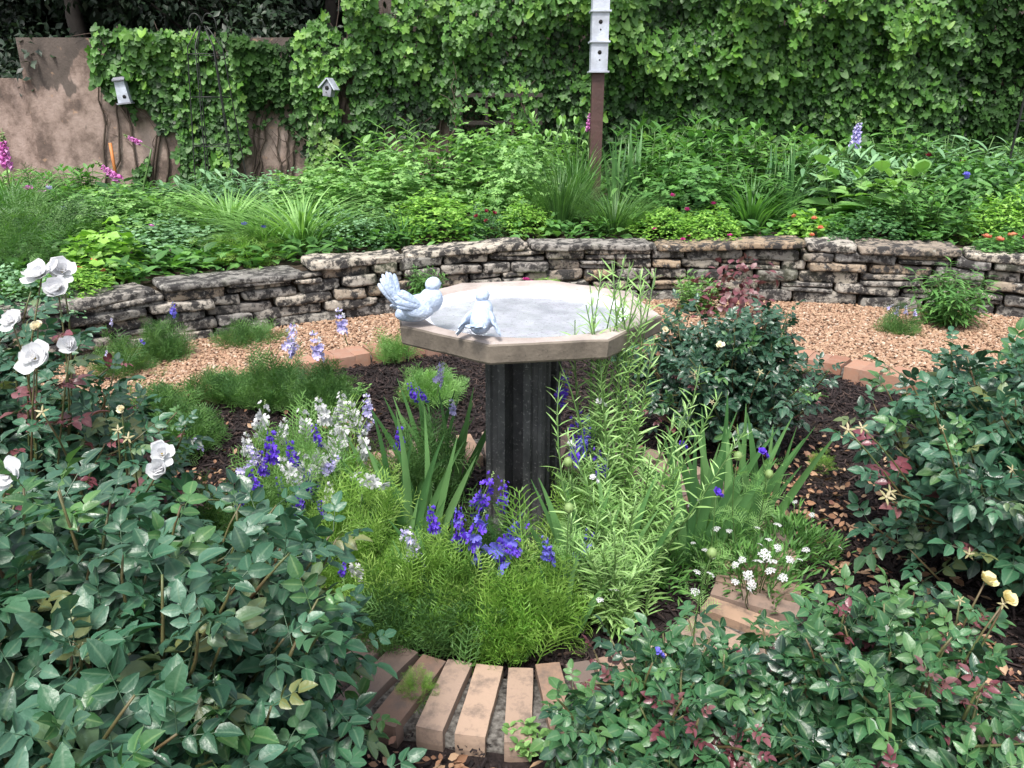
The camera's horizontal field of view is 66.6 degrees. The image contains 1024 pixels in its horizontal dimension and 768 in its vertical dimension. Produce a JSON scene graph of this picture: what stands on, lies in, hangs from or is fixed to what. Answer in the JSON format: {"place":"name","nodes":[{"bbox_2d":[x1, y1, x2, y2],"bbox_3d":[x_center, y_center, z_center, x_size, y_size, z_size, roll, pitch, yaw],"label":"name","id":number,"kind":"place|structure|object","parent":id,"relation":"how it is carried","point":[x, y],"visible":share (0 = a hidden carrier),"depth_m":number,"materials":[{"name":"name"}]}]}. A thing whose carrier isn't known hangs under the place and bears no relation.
{"place":"outdoors","nodes":[
{"label":"outdoors","id":0,"kind":"place"},
{"bbox_2d":[0,185,1023,298],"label":"raised bed soil","id":1,"kind":"structure","parent":0,"point":[299,265],"depth_m":5.55,"materials":[{"name":"soil"}]},
{"bbox_2d":[0,185,70,280],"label":"feathery perennial","id":2,"kind":"object","parent":1,"relation":"on","point":[7,225],"visible":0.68,"depth_m":4.42,"materials":[{"name":"plant"}]},
{"bbox_2d":[0,162,116,260],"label":"feathery perennial","id":3,"kind":"object","parent":1,"relation":"on","point":[57,219],"visible":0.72,"depth_m":4.90,"materials":[{"name":"plant"}]},
{"bbox_2d":[60,215,150,283],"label":"geranium plant","id":4,"kind":"object","parent":1,"relation":"on","point":[109,243],"visible":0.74,"depth_m":4.64,"materials":[{"name":"green plant"}]},
{"bbox_2d":[44,182,180,246],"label":"ferny perennial","id":5,"kind":"object","parent":1,"relation":"on","point":[128,206],"visible":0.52,"depth_m":5.41,"materials":[{"name":"green plant"}]},
{"bbox_2d":[102,213,248,269],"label":"mound plant","id":6,"kind":"object","parent":1,"relation":"on","point":[171,232],"visible":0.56,"depth_m":5.09,"materials":[{"name":"green plant"}]},
{"bbox_2d":[187,13,246,191],"bbox_3d":[-2.679,-2.431,6.990,0.469,1.625,0.478,0,20,0],"label":"iron obelisk","id":7,"kind":"object","parent":1,"relation":"on","point":[221,97],"visible":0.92,"depth_m":6.93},
{"bbox_2d":[147,167,289,214],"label":"arching perennial","id":8,"kind":"object","parent":1,"relation":"on","point":[217,183],"visible":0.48,"depth_m":6.59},
{"bbox_2d":[139,184,315,240],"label":"daylily clump","id":9,"kind":"object","parent":1,"relation":"on","point":[221,201],"visible":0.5,"depth_m":5.76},
{"bbox_2d":[157,182,415,251],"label":"daylily clump","id":10,"kind":"object","parent":1,"relation":"on","point":[305,225],"visible":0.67,"depth_m":5.34,"materials":[{"name":"plant"}]},
{"bbox_2d":[266,156,385,217],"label":"ferny perennial","id":11,"kind":"object","parent":1,"relation":"on","point":[311,175],"visible":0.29,"depth_m":6.37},
{"bbox_2d":[277,168,392,238],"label":"ferny perennial","id":12,"kind":"object","parent":1,"relation":"on","point":[338,192],"visible":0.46,"depth_m":5.77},
{"bbox_2d":[321,116,444,196],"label":"leafy perennial","id":13,"kind":"object","parent":1,"relation":"on","point":[415,153],"visible":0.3,"depth_m":6.77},
{"bbox_2d":[329,145,466,225],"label":"ferny perennial","id":14,"kind":"object","parent":1,"relation":"on","point":[416,182],"visible":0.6,"depth_m":5.97,"materials":[{"name":"plant"}]},
{"bbox_2d":[340,0,463,179],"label":"climbing vine","id":15,"kind":"object","parent":1,"relation":"on","point":[402,37],"visible":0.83,"depth_m":7.20,"materials":[{"name":"green plant"}]},
{"bbox_2d":[381,187,483,244],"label":"ferny perennial","id":16,"kind":"object","parent":1,"relation":"on","point":[439,209],"visible":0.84,"depth_m":5.49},
{"bbox_2d":[421,104,550,209],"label":"ferny perennial","id":17,"kind":"object","parent":1,"relation":"on","point":[478,157],"visible":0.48,"depth_m":6.54,"materials":[{"name":"plant"}]},
{"bbox_2d":[436,0,546,184],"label":"climbing vine","id":18,"kind":"object","parent":1,"relation":"on","point":[477,43],"visible":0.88,"depth_m":7.05,"materials":[{"name":"green plant"}]},
{"bbox_2d":[440,62,545,179],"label":"climbing vine","id":19,"kind":"object","parent":1,"relation":"on","point":[459,104],"visible":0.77,"depth_m":7.07,"materials":[{"name":"green plant"}]},
{"bbox_2d":[0,175,1023,303],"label":"ground cover","id":20,"kind":"object","parent":1,"relation":"on","point":[182,258],"visible":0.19,"depth_m":5.39,"materials":[{"name":"plant"}]},
{"bbox_2d":[468,135,567,230],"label":"ferny perennial","id":21,"kind":"object","parent":1,"relation":"on","point":[510,168],"visible":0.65,"depth_m":5.91,"materials":[{"name":"plant"}]},
{"bbox_2d":[498,110,587,198],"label":"leafy perennial","id":22,"kind":"object","parent":1,"relation":"on","point":[555,153],"visible":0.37,"depth_m":6.63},
{"bbox_2d":[499,150,626,230],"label":"plant","id":23,"kind":"object","parent":1,"relation":"on","point":[560,192],"visible":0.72,"depth_m":5.76,"materials":[{"name":"plant"}]},
{"bbox_2d":[522,0,607,173],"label":"climbing vine","id":24,"kind":"object","parent":1,"relation":"on","point":[556,23],"visible":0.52,"depth_m":7.26,"materials":[{"name":"green plant"}]},
{"bbox_2d":[587,0,611,210],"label":"nest box post","id":25,"kind":"object","parent":1,"relation":"on","point":[600,11],"visible":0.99,"depth_m":6.17,"materials":[{"name":"brown wood"}]},
{"bbox_2d":[553,180,689,235],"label":"fennel plant","id":26,"kind":"object","parent":1,"relation":"on","point":[615,213],"visible":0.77,"depth_m":5.70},
{"bbox_2d":[589,0,700,183],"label":"climbing vine","id":27,"kind":"object","parent":1,"relation":"on","point":[634,30],"visible":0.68,"depth_m":7.16,"materials":[{"name":"green plant"}]},
{"bbox_2d":[601,136,720,207],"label":"leafy perennial","id":28,"kind":"object","parent":1,"relation":"on","point":[642,166],"visible":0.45,"depth_m":6.44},
{"bbox_2d":[605,115,727,190],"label":"leafy perennial","id":29,"kind":"object","parent":1,"relation":"on","point":[645,150],"visible":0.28,"depth_m":6.92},
{"bbox_2d":[628,146,744,232],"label":"geranium plant","id":30,"kind":"object","parent":1,"relation":"on","point":[700,192],"visible":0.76,"depth_m":5.92,"materials":[{"name":"green plant"}]},
{"bbox_2d":[655,126,766,196],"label":"leafy perennial","id":31,"kind":"object","parent":1,"relation":"on","point":[692,135],"visible":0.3,"depth_m":6.71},
{"bbox_2d":[679,158,798,218],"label":"leafy perennial","id":32,"kind":"object","parent":1,"relation":"on","point":[766,183],"visible":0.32,"depth_m":6.17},
{"bbox_2d":[683,173,822,232],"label":"daylily clump","id":33,"kind":"object","parent":1,"relation":"on","point":[754,208],"visible":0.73,"depth_m":5.75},
{"bbox_2d":[696,117,827,196],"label":"leafy perennial","id":34,"kind":"object","parent":1,"relation":"on","point":[802,155],"visible":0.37,"depth_m":6.89,"materials":[{"name":"plant"}]},
{"bbox_2d":[756,143,920,214],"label":"arching perennial","id":35,"kind":"object","parent":1,"relation":"on","point":[845,179],"visible":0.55,"depth_m":6.47,"materials":[{"name":"plant"}]},
{"bbox_2d":[800,154,931,230],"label":"broadleaf plant","id":36,"kind":"object","parent":1,"relation":"on","point":[920,167],"visible":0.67,"depth_m":5.91,"materials":[{"name":"plant"}]},
{"bbox_2d":[834,123,985,196],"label":"leafy perennial","id":37,"kind":"object","parent":1,"relation":"on","point":[889,141],"visible":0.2,"depth_m":6.86,"materials":[{"name":"green plant"}]},
{"bbox_2d":[871,0,987,164],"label":"climbing vine","id":38,"kind":"object","parent":1,"relation":"on","point":[941,34],"visible":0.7,"depth_m":7.21,"materials":[{"name":"green plant"}]},
{"bbox_2d":[873,183,987,240],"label":"leafy perennial","id":39,"kind":"object","parent":1,"relation":"on","point":[920,212],"visible":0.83,"depth_m":5.46,"materials":[{"name":"plant"}]},
{"bbox_2d":[865,135,1023,203],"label":"arching perennial","id":40,"kind":"object","parent":1,"relation":"on","point":[1011,171],"visible":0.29,"depth_m":6.59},
{"bbox_2d":[914,148,1023,232],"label":"shrub","id":41,"kind":"object","parent":1,"relation":"on","point":[983,182],"visible":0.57,"depth_m":5.81,"materials":[{"name":"plant"}]},
{"bbox_2d":[955,181,1023,248],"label":"ferny perennial","id":42,"kind":"object","parent":1,"relation":"on","point":[1013,223],"visible":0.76,"depth_m":5.38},
{"bbox_2d":[35,299,1023,421],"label":"gravel path","id":43,"kind":"structure","parent":0,"point":[53,377],"depth_m":4.45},
{"bbox_2d":[83,326,168,379],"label":"larkspur","id":44,"kind":"object","parent":43,"relation":"on","point":[129,354],"visible":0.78,"depth_m":3.85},
{"bbox_2d":[105,302,198,363],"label":"larkspur","id":45,"kind":"object","parent":43,"relation":"on","point":[168,347],"visible":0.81,"depth_m":4.08,"materials":[{"name":"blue plant"}]},
{"bbox_2d":[207,317,288,351],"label":"larkspur","id":46,"kind":"object","parent":43,"relation":"on","point":[242,333],"visible":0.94,"depth_m":4.38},
{"bbox_2d":[689,253,782,320],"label":"purple shrub","id":47,"kind":"object","parent":43,"relation":"on","point":[738,293],"visible":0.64,"depth_m":4.84,"materials":[{"name":"red plant"}]},
{"bbox_2d":[900,256,1000,327],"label":"lance leaf plant","id":48,"kind":"object","parent":43,"relation":"on","point":[945,312],"visible":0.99,"depth_m":4.67,"materials":[{"name":"plant"}]},
{"bbox_2d":[138,354,1023,767],"bbox_3d":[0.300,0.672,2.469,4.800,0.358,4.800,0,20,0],"label":"mulch bed","id":49,"kind":"object","parent":0,"point":[494,760],"visible":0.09,"depth_m":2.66,"materials":[{"name":"wood"}]},
{"bbox_2d":[12,370,214,544],"bbox_3d":[-1.063,0.269,2.061,0.522,0.763,0.864,-5,20,-15],"label":"rose bush","id":50,"kind":"object","parent":49,"relation":"on","point":[134,485],"visible":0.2,"depth_m":2.10,"materials":[{"name":"green plant"}]},
{"bbox_2d":[0,256,238,539],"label":"rose bush","id":51,"kind":"object","parent":49,"relation":"on","point":[24,393],"visible":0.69,"depth_m":1.86,"materials":[{"name":"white plant"}]},
{"bbox_2d":[0,0,257,96],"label":"broadleaf tree","id":52,"kind":"object","parent":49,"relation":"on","point":[74,17],"visible":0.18,"depth_m":8.29,"materials":[{"name":"green plant"}]},
{"bbox_2d":[123,377,206,419],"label":"perennials","id":53,"kind":"object","parent":49,"relation":"on","point":[168,401],"visible":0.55,"depth_m":3.43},
{"bbox_2d":[0,0,346,74],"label":"distant woods","id":54,"kind":"object","parent":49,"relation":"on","point":[54,17],"visible":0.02,"depth_m":10.27,"materials":[{"name":"green plant"}]},
{"bbox_2d":[162,400,231,458],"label":"larkspur","id":55,"kind":"object","parent":49,"relation":"on","point":[205,419],"visible":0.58,"depth_m":3.13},
{"bbox_2d":[86,0,324,36],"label":"broadleaf tree","id":56,"kind":"object","parent":49,"relation":"on","point":[118,9],"visible":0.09,"depth_m":8.29,"materials":[{"name":"green plant"}]},
{"bbox_2d":[0,445,426,767],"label":"rose bush","id":57,"kind":"object","parent":49,"relation":"on","point":[125,643],"visible":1,"depth_m":1.16,"materials":[{"name":"green plant"}]},
{"bbox_2d":[176,364,255,412],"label":"larkspur","id":58,"kind":"object","parent":49,"relation":"on","point":[211,376],"visible":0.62,"depth_m":3.58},
{"bbox_2d":[212,338,306,414],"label":"larkspur","id":59,"kind":"object","parent":49,"relation":"on","point":[270,383],"visible":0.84,"depth_m":3.48,"materials":[{"name":"plant"}]},
{"bbox_2d":[227,388,359,510],"bbox_3d":[-0.682,0.256,2.507,0.418,0.444,0.455,17,26,39],"label":"larkspur","id":60,"kind":"object","parent":49,"relation":"on","point":[283,433],"visible":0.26,"depth_m":2.47,"materials":[{"name":"white plant"}]},
{"bbox_2d":[202,0,393,61],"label":"broadleaf tree","id":61,"kind":"object","parent":49,"relation":"on","point":[331,7],"visible":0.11,"depth_m":7.89,"materials":[{"name":"green plant"}]},
{"bbox_2d":[242,418,368,567],"bbox_3d":[-0.623,0.319,2.313,0.380,0.458,0.435,14,24,34],"label":"larkspur","id":62,"kind":"object","parent":49,"relation":"on","point":[318,468],"visible":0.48,"depth_m":2.28,"materials":[{"name":"green plant"}]},
{"bbox_2d":[277,307,358,417],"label":"larkspur","id":63,"kind":"object","parent":49,"relation":"on","point":[322,381],"visible":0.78,"depth_m":3.40,"materials":[{"name":"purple plant"}]},
{"bbox_2d":[297,463,425,595],"bbox_3d":[-0.456,0.391,2.195,0.431,0.408,0.457,11,22,27],"label":"larkspur","id":64,"kind":"object","parent":49,"relation":"on","point":[351,521],"visible":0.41,"depth_m":2.16,"materials":[{"name":"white plant"}]},
{"bbox_2d":[307,390,420,550],"bbox_3d":[-0.474,0.238,2.428,0.417,0.529,0.406,0,20,0],"label":"larkspur","id":65,"kind":"object","parent":49,"relation":"on","point":[356,423],"visible":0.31,"depth_m":2.40,"materials":[{"name":"white plant"}]},
{"bbox_2d":[350,570,437,656],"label":"larkspur","id":66,"kind":"object","parent":49,"relation":"on","point":[385,618],"visible":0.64,"depth_m":1.92,"materials":[{"name":"plant"}]},
{"bbox_2d":[332,525,459,643],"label":"larkspur","id":67,"kind":"object","parent":49,"relation":"on","point":[359,573],"visible":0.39,"depth_m":1.99,"materials":[{"name":"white plant"}]},
{"bbox_2d":[337,408,476,538],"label":"iris clump","id":68,"kind":"object","parent":49,"relation":"on","point":[440,493],"visible":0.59,"depth_m":2.41,"materials":[{"name":"green plant"}]},
{"bbox_2d":[367,514,469,631],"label":"larkspur","id":69,"kind":"object","parent":49,"relation":"on","point":[414,544],"visible":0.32,"depth_m":1.99,"materials":[{"name":"green plant"}]},
{"bbox_2d":[365,374,485,492],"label":"iris clump","id":70,"kind":"object","parent":49,"relation":"on","point":[463,436],"visible":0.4,"depth_m":2.69,"materials":[{"name":"green plant"}]},
{"bbox_2d":[370,361,480,516],"bbox_3d":[-0.271,0.211,2.563,0.377,0.513,0.321,0,20,0],"label":"larkspur","id":71,"kind":"object","parent":49,"relation":"on","point":[437,474],"visible":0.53,"depth_m":2.58,"materials":[{"name":"green plant"}]},
{"bbox_2d":[392,361,468,408],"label":"larkspur","id":72,"kind":"object","parent":49,"relation":"on","point":[424,381],"visible":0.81,"depth_m":3.58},
{"bbox_2d":[395,565,508,666],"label":"larkspur","id":73,"kind":"object","parent":49,"relation":"on","point":[456,646],"visible":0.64,"depth_m":1.90,"materials":[{"name":"plant"}]},
{"bbox_2d":[403,504,531,655],"bbox_3d":[-0.115,0.485,1.984,0.347,0.364,0.353,0,20,0],"label":"larkspur","id":74,"kind":"object","parent":49,"relation":"on","point":[474,561],"visible":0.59,"depth_m":1.96,"materials":[{"name":"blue plant"}]},
{"bbox_2d":[448,470,534,597],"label":"larkspur","id":75,"kind":"object","parent":49,"relation":"on","point":[480,501],"visible":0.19,"depth_m":2.02,"materials":[{"name":"green plant"}]},
{"bbox_2d":[447,566,557,674],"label":"larkspur","id":76,"kind":"object","parent":49,"relation":"on","point":[509,654],"visible":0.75,"depth_m":1.89,"materials":[{"name":"plant"}]},
{"bbox_2d":[0,0,1023,191],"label":"garden wall","id":77,"kind":"structure","parent":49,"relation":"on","point":[52,119],"depth_m":7.60,"materials":[{"name":"paint"}]},
{"bbox_2d":[74,22,138,183],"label":"climbing vine","id":78,"kind":"object","parent":77,"relation":"attached to","point":[108,65],"visible":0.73,"depth_m":7.26,"materials":[{"name":"green plant"}]},
{"bbox_2d":[118,22,195,184],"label":"climbing vine","id":79,"kind":"object","parent":77,"relation":"attached to","point":[148,53],"visible":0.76,"depth_m":7.27,"materials":[{"name":"green plant"}]},
{"bbox_2d":[168,29,252,190],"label":"climbing vine","id":80,"kind":"object","parent":77,"relation":"attached to","point":[218,159],"visible":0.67,"depth_m":7.38,"materials":[{"name":"green plant"}]},
{"bbox_2d":[227,28,338,183],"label":"climbing vine","id":81,"kind":"object","parent":77,"relation":"attached to","point":[265,66],"visible":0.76,"depth_m":7.28,"materials":[{"name":"green plant"}]},
{"bbox_2d":[288,0,377,186],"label":"climbing vine","id":82,"kind":"object","parent":77,"relation":"attached to","point":[314,37],"visible":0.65,"depth_m":7.28,"materials":[{"name":"green plant"}]},
{"bbox_2d":[679,0,802,171],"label":"climbing vine","id":83,"kind":"object","parent":77,"relation":"attached to","point":[750,62],"visible":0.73,"depth_m":7.11,"materials":[{"name":"green plant"}]},
{"bbox_2d":[775,0,894,175],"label":"climbing vine","id":84,"kind":"object","parent":77,"relation":"attached to","point":[849,31],"visible":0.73,"depth_m":7.19,"materials":[{"name":"green plant"}]},
{"bbox_2d":[965,0,1023,181],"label":"climbing vine","id":85,"kind":"object","parent":77,"relation":"attached to","point":[1003,43],"visible":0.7,"depth_m":7.27,"materials":[{"name":"green plant"}]},
{"bbox_2d":[0,235,1023,373],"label":"stone retaining wall","id":86,"kind":"structure","parent":49,"relation":"on","point":[860,272],"depth_m":5.04,"materials":[{"name":"stone"}]},
{"bbox_2d":[450,484,588,663],"bbox_3d":[0.034,0.471,1.937,0.332,0.419,0.333,5,20,15],"label":"larkspur","id":87,"kind":"object","parent":49,"relation":"on","point":[514,539],"visible":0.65,"depth_m":1.91,"materials":[{"name":"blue plant"}]},
{"bbox_2d":[252,432,800,762],"bbox_3d":[0.021,0.509,2.437,1.670,0.105,1.672,0,20,0],"label":"brick ring","id":88,"kind":"object","parent":49,"relation":"on","point":[480,707],"visible":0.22,"depth_m":1.80,"materials":[{"name":"brick"}]},
{"bbox_2d":[399,280,661,548],"bbox_3d":[0.038,0.126,2.455,0.746,0.756,0.746,14,24,34],"label":"bath","id":89,"kind":"object","parent":49,"relation":"on","point":[526,351],"visible":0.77,"depth_m":2.36,"materials":[{"name":"stone"}]},
{"bbox_2d":[378,272,442,321],"bbox_3d":[-0.271,-0.234,2.102,0.163,0.139,0.132,2,20,5],"label":"dove figurine","id":90,"kind":"object","parent":89,"relation":"on","point":[426,303],"visible":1,"depth_m":2.09,"materials":[{"name":"stone"}]},
{"bbox_2d":[133,334,963,417],"bbox_3d":[0.298,0.344,2.875,4.637,0.122,3.665,0,20,0],"label":"brick edge","id":91,"kind":"object","parent":49,"relation":"on","point":[855,370],"visible":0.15,"depth_m":4.04,"materials":[{"name":"brick"}]},
{"bbox_2d":[515,529,605,656],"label":"larkspur","id":92,"kind":"object","parent":49,"relation":"on","point":[581,604],"visible":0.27,"depth_m":1.97,"materials":[{"name":"green plant"}]},
{"bbox_2d":[521,370,632,568],"bbox_3d":[0.200,0.276,2.251,0.429,0.584,0.316,0,20,0],"label":"larkspur","id":93,"kind":"object","parent":49,"relation":"on","point":[563,394],"visible":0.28,"depth_m":2.26,"materials":[{"name":"green plant"}]},
{"bbox_2d":[174,388,1023,767],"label":"leaf litter","id":94,"kind":"object","parent":49,"relation":"on","point":[458,760],"visible":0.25,"depth_m":2.35,"materials":[{"name":"plant"}]},
{"bbox_2d":[522,462,681,595],"bbox_3d":[0.237,0.413,2.106,0.422,0.417,0.070,4,20,12],"label":"iris clump","id":95,"kind":"object","parent":49,"relation":"on","point":[552,517],"visible":0.41,"depth_m":2.10,"materials":[{"name":"green plant"}]},
{"bbox_2d":[543,371,671,644],"bbox_3d":[0.213,0.331,1.996,0.387,0.642,0.245,14,24,34],"label":"tall wispy plant","id":96,"kind":"object","parent":49,"relation":"on","point":[624,573],"visible":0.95,"depth_m":1.99,"materials":[{"name":"plant"}]},
{"bbox_2d":[557,255,680,545],"bbox_3d":[0.300,0.114,2.175,0.356,0.932,0.240,0,20,0],"label":"tall wispy plant","id":97,"kind":"object","parent":49,"relation":"on","point":[607,436],"visible":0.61,"depth_m":2.15,"materials":[{"name":"plant"}]},
{"bbox_2d":[572,365,750,599],"bbox_3d":[0.380,0.285,2.071,0.473,0.678,0.237,4,20,12],"label":"tall wispy plant","id":98,"kind":"object","parent":49,"relation":"on","point":[655,505],"visible":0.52,"depth_m":2.08,"materials":[{"name":"plant"}]},
{"bbox_2d":[529,600,856,767],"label":"rose bush","id":99,"kind":"object","parent":49,"relation":"on","point":[615,721],"visible":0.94,"depth_m":1.44,"materials":[{"name":"green plant"}]},
{"bbox_2d":[656,500,764,599],"bbox_3d":[0.519,0.488,2.252,0.347,0.200,0.549,18,26,40],"label":"candytuft","id":100,"kind":"object","parent":49,"relation":"on","point":[704,549],"visible":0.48,"depth_m":2.27,"materials":[{"name":"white plant"}]},
{"bbox_2d":[627,412,803,566],"bbox_3d":[0.583,0.299,2.317,0.527,0.494,0.155,0,20,0],"label":"iris clump","id":101,"kind":"object","parent":49,"relation":"on","point":[696,522],"visible":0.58,"depth_m":2.30,"materials":[{"name":"green plant"}]},
{"bbox_2d":[611,288,844,455],"bbox_3d":[0.860,-0.013,3.047,0.810,0.634,0.810,-11,23,-29],"label":"rose bush","id":102,"kind":"object","parent":49,"relation":"on","point":[740,361],"visible":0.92,"depth_m":2.92,"materials":[{"name":"green plant"}]},
{"bbox_2d":[665,391,839,519],"bbox_3d":[0.759,0.256,2.437,0.548,0.497,0.169,1,20,4],"label":"iris clump","id":103,"kind":"object","parent":49,"relation":"on","point":[794,489],"visible":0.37,"depth_m":2.46,"materials":[{"name":"green plant"}]},
{"bbox_2d":[687,523,831,613],"bbox_3d":[0.717,0.513,2.199,0.401,0.188,0.429,-4,20,-11],"label":"candytuft","id":104,"kind":"object","parent":49,"relation":"on","point":[784,559],"visible":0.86,"depth_m":2.17,"materials":[{"name":"white plant"}]},
{"bbox_2d":[750,495,856,582],"bbox_3d":[0.888,0.469,2.342,0.371,0.175,0.448,0,20,0],"label":"candytuft","id":105,"kind":"object","parent":49,"relation":"on","point":[800,522],"visible":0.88,"depth_m":2.37,"materials":[{"name":"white plant"}]},
{"bbox_2d":[679,563,1023,767],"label":"rose bush","id":106,"kind":"object","parent":49,"relation":"on","point":[906,695],"visible":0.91,"depth_m":1.42,"materials":[{"name":"green plant"}]},
{"bbox_2d":[819,317,1023,603],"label":"rose bush","id":107,"kind":"object","parent":49,"relation":"on","point":[963,451],"visible":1,"depth_m":2.08,"materials":[{"name":"green plant"}]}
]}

